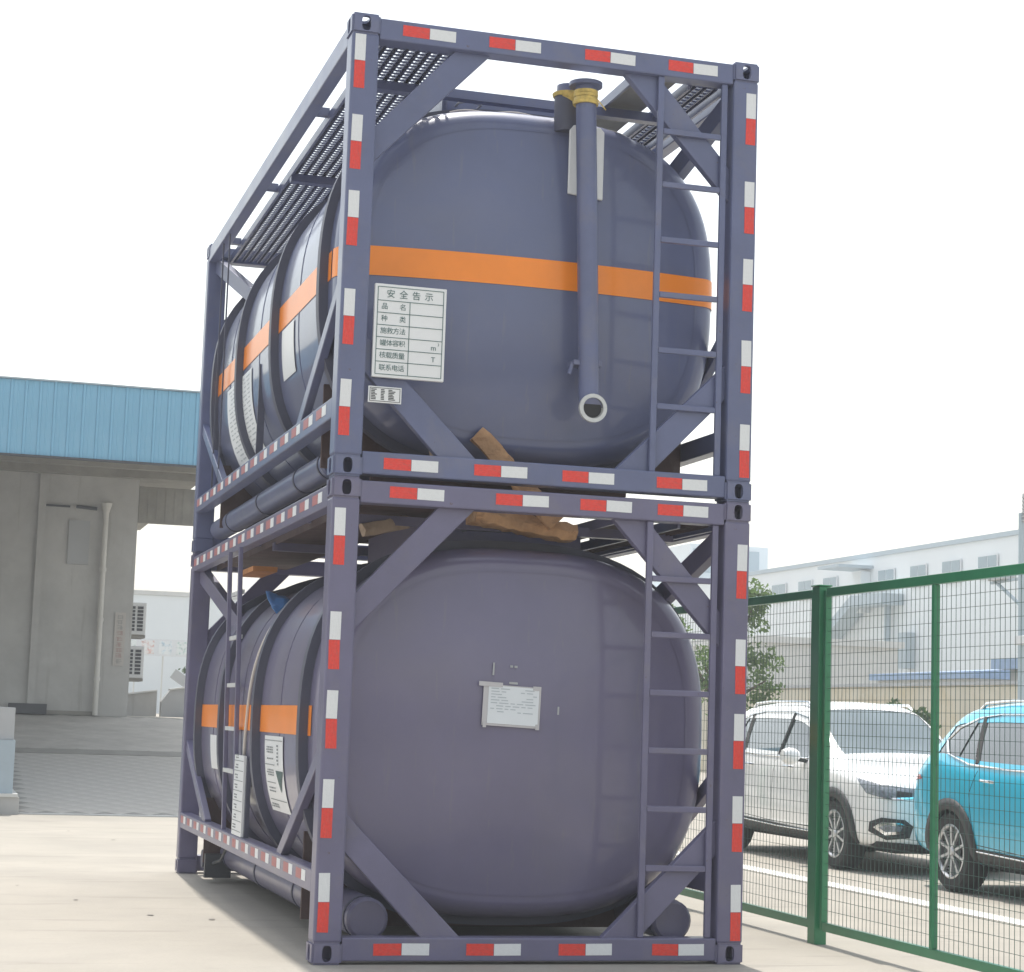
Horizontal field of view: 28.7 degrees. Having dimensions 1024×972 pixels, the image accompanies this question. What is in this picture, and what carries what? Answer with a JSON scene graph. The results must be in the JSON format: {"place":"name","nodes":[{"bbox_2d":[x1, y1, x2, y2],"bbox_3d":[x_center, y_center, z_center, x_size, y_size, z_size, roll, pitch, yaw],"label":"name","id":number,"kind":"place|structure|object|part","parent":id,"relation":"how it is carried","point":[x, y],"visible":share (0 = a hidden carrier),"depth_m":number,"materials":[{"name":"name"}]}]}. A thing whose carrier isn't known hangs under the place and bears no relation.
{"place":"outdoors","nodes":[
{"label":"outdoors","id":0,"kind":"place"},
{"bbox_2d":[127,687,184,716],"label":"parapet wall","id":1,"kind":"structure","parent":0,"point":[141,703],"depth_m":39.70,"materials":[{"name":"grey concrete"}]},
{"bbox_2d":[170,666,185,686],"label":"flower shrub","id":2,"kind":"object","parent":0,"point":[177,676],"visible":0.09,"depth_m":49.73,"materials":[{"name":"plant"}]},
{"bbox_2d":[128,590,236,713],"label":"pale factory","id":3,"kind":"structure","parent":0,"point":[167,614],"depth_m":69.79,"materials":[{"name":"white paint"}]},
{"bbox_2d":[129,646,144,681],"bbox_3d":[-6.743,3.154,35.456,0.340,0.615,0.832,4,-7,-16],"label":"air conditioner","id":4,"kind":"object","parent":3,"relation":"attached to","point":[136,663],"visible":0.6,"depth_m":35.08,"materials":[{"name":"grey metal"}]},
{"bbox_2d":[131,602,146,638],"bbox_3d":[-6.718,2.400,35.545,0.340,0.615,0.832,4,-7,-16],"label":"air conditioner","id":5,"kind":"object","parent":3,"relation":"attached to","point":[139,620],"visible":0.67,"depth_m":35.17,"materials":[{"name":"grey metal"}]},
{"bbox_2d":[0,772,1023,971],"bbox_3d":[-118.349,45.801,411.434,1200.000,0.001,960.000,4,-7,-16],"label":"concrete ground","id":6,"kind":"structure","parent":0,"point":[124,882],"depth_m":13.16,"materials":[{"name":"beige concrete"}]},
{"bbox_2d":[0,707,18,814],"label":"loading dock","id":7,"kind":"object","parent":6,"relation":"on","point":[9,800],"visible":1,"depth_m":24.05,"materials":[{"name":"grey concrete"}]},
{"bbox_2d":[13,713,200,816],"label":"ramp","id":8,"kind":"structure","parent":6,"relation":"on","point":[94,765],"depth_m":28.30,"materials":[{"name":"grey concrete"}]},
{"bbox_2d":[127,714,182,718],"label":"platform","id":9,"kind":"structure","parent":6,"relation":"on","point":[157,715],"depth_m":37.11,"materials":[{"name":"concrete"}]},
{"bbox_2d":[0,376,199,716],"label":"warehouse","id":10,"kind":"structure","parent":9,"relation":"on","point":[94,477],"depth_m":33.63,"materials":[{"name":"grey concrete"}]},
{"bbox_2d":[131,638,186,708],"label":"poster rail","id":11,"kind":"object","parent":9,"relation":"on","point":[165,647],"visible":0.27,"depth_m":54.89,"materials":[{"name":"white metal"}]},
{"bbox_2d":[175,475,750,964],"bbox_3d":[-0.697,1.612,13.849,2.463,2.597,6.058,4,-7,-16],"label":"tank container","id":12,"kind":"object","parent":6,"relation":"on","point":[371,785],"visible":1,"depth_m":11.30,"materials":[{"name":"purple metal"}]},
{"bbox_2d":[243,629,268,755],"bbox_3d":[-1.394,1.281,13.345,0.892,1.506,0.248,0,-7,19],"label":"hose","id":13,"kind":"object","parent":12,"relation":"on","point":[248,707],"visible":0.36,"depth_m":13.38,"materials":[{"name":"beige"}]},
{"bbox_2d":[243,566,277,577],"bbox_3d":[-1.818,0.614,14.280,0.170,0.035,0.700,4,-7,-16],"label":"loose board","id":14,"kind":"object","parent":12,"relation":"on","point":[257,571],"visible":0.86,"depth_m":14.05,"materials":[{"name":"brown wood"}]},
{"bbox_2d":[266,591,288,613],"bbox_3d":[-1.600,0.801,13.743,0.163,0.177,0.392,4,-7,-16],"label":"plastic sheet","id":15,"kind":"object","parent":12,"relation":"on","point":[277,603],"visible":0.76,"depth_m":13.79,"materials":[{"name":"blue plastic"}]},
{"bbox_2d":[359,515,409,536],"bbox_3d":[-0.740,0.233,11.624,0.301,0.145,0.091,5,-8,-27],"label":"timber offcut","id":16,"kind":"object","parent":12,"relation":"on","point":[373,528],"visible":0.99,"depth_m":11.57,"materials":[{"name":"brown wood"}]},
{"bbox_2d":[191,12,758,560],"bbox_3d":[-0.600,-0.961,14.154,2.438,2.597,6.060,4,-7,-16],"label":"tank container","id":17,"kind":"object","parent":12,"relation":"on","point":[447,274],"visible":0.91,"depth_m":11.59,"materials":[{"name":"purple metal"}]},
{"bbox_2d":[479,663,558,729],"bbox_3d":[0.041,1.191,11.278,0.485,0.365,0.015,6,-10,-17],"label":"paper notice","id":18,"kind":"object","parent":12,"relation":"attached to","point":[510,706],"visible":1,"depth_m":11.25,"materials":[{"name":"white paper"}]},
{"bbox_2d":[466,512,577,542],"bbox_3d":[0.058,0.221,11.641,0.630,0.186,0.258,4,-7,-16],"label":"timber slab","id":19,"kind":"object","parent":12,"relation":"on","point":[530,526],"depth_m":11.55,"materials":[{"name":"beige wood"}]},
{"bbox_2d":[470,427,562,529],"bbox_3d":[0.027,-0.042,11.481,0.592,0.562,0.065,5,-7,-23],"label":"timber baulk","id":20,"kind":"object","parent":19,"relation":"on","point":[487,443],"visible":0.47,"depth_m":11.42,"materials":[{"name":"beige wood"}]},
{"bbox_2d":[672,577,786,715],"bbox_3d":[3.227,3.363,32.720,2.470,3.795,1.444,4,-7,-16],"label":"tree","id":21,"kind":"object","parent":6,"relation":"on","point":[753,660],"visible":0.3,"depth_m":32.76,"materials":[{"name":"green plant"}]},
{"bbox_2d":[690,635,904,685],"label":"grey outbuilding","id":22,"kind":"structure","parent":6,"relation":"on","point":[853,647],"depth_m":76.83,"materials":[{"name":"grey paint"}]},
{"bbox_2d":[652,530,1017,672],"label":"white factory","id":23,"kind":"structure","parent":6,"relation":"on","point":[982,551],"depth_m":89.17,"materials":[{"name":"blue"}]},
{"bbox_2d":[772,583,786,594],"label":"window","id":24,"kind":"structure","parent":23,"relation":"in","point":[781,588],"depth_m":103.33,"materials":[{"name":"white glass"}]},
{"bbox_2d":[798,579,812,599],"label":"window","id":25,"kind":"structure","parent":23,"relation":"in","point":[804,585],"depth_m":100.29,"materials":[{"name":"white glass"}]},
{"bbox_2d":[823,576,837,596],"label":"window","id":26,"kind":"structure","parent":23,"relation":"in","point":[833,580],"depth_m":97.40,"materials":[{"name":"white glass"}]},
{"bbox_2d":[878,568,894,590],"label":"window","id":27,"kind":"structure","parent":23,"relation":"in","point":[884,574],"depth_m":91.81,"materials":[{"name":"white glass"}]},
{"bbox_2d":[910,563,926,586],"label":"window","id":28,"kind":"structure","parent":23,"relation":"in","point":[920,569],"depth_m":88.86,"materials":[{"name":"white glass"}]},
{"bbox_2d":[942,559,961,583],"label":"window","id":29,"kind":"structure","parent":23,"relation":"in","point":[955,565],"depth_m":85.98,"materials":[{"name":"white glass"}]},
{"bbox_2d":[978,554,997,568],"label":"window","id":30,"kind":"structure","parent":23,"relation":"in","point":[985,561],"depth_m":83.05,"materials":[{"name":"white glass"}]},
{"bbox_2d":[674,563,1023,971],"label":"fence","id":31,"kind":"object","parent":6,"relation":"on","point":[816,923],"visible":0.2,"depth_m":11.88,"materials":[{"name":"green metal"}]},
{"bbox_2d":[676,852,1023,925],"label":"painted road line","id":32,"kind":"object","parent":6,"relation":"on","point":[924,903],"depth_m":15.93,"materials":[{"name":"white paint"}]},
{"bbox_2d":[743,700,994,870],"bbox_3d":[3.592,3.062,20.804,2.240,1.624,4.524,4,-7,-16],"label":"parked car","id":33,"kind":"object","parent":6,"relation":"on","point":[873,765],"visible":0.47,"depth_m":20.04,"materials":[{"name":"white paint"}]},
{"bbox_3d":[2.737,2.656,21.168,0.193,0.395,2.314,4,-7,-16],"label":"side window","id":34,"kind":"part","parent":33,"relation":"part of","materials":[{"name":"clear glass"}]},
{"bbox_2d":[886,697,940,728],"bbox_3d":[6.914,4.702,35.201,0.967,1.962,3.492,4,-7,-16],"label":"shrub","id":35,"kind":"object","parent":6,"relation":"on","point":[894,701],"visible":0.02,"depth_m":34.73,"materials":[{"name":"green plant"}]},
{"bbox_2d":[914,699,1023,891],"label":"parked car","id":36,"kind":"object","parent":6,"relation":"on","point":[979,828],"visible":0.76,"depth_m":16.62,"materials":[{"name":"teal paint"}]},
{"bbox_3d":[4.100,2.124,16.261,0.193,0.395,2.314,4,-7,-16],"label":"side window","id":37,"kind":"part","parent":36,"relation":"part of","materials":[{"name":"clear glass"}]},
{"bbox_2d":[988,493,1023,698],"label":"utility pole","id":38,"kind":"object","parent":6,"relation":"on","point":[1020,640],"visible":0.62,"depth_m":30.68,"materials":[{"name":"grey metal"}]},
{"bbox_2d":[0,0,1023,594],"label":"sky","id":39,"kind":"structure","parent":0,"point":[888,372],"materials":[{"name":"white"}]},
{"bbox_2d":[701,681,1017,771],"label":"boundary wall","id":40,"kind":"structure","parent":0,"point":[867,693],"depth_m":46.19,"materials":[{"name":"beige concrete"}]},
{"bbox_2d":[869,669,1009,682],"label":"blue roof shed","id":41,"kind":"structure","parent":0,"point":[972,676],"depth_m":52.97,"materials":[{"name":"blue metal"}]},
{"bbox_2d":[991,658,1017,680],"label":"blue roof shed","id":42,"kind":"structure","parent":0,"point":[1000,664],"depth_m":47.90,"materials":[{"name":"blue metal"}]}
]}

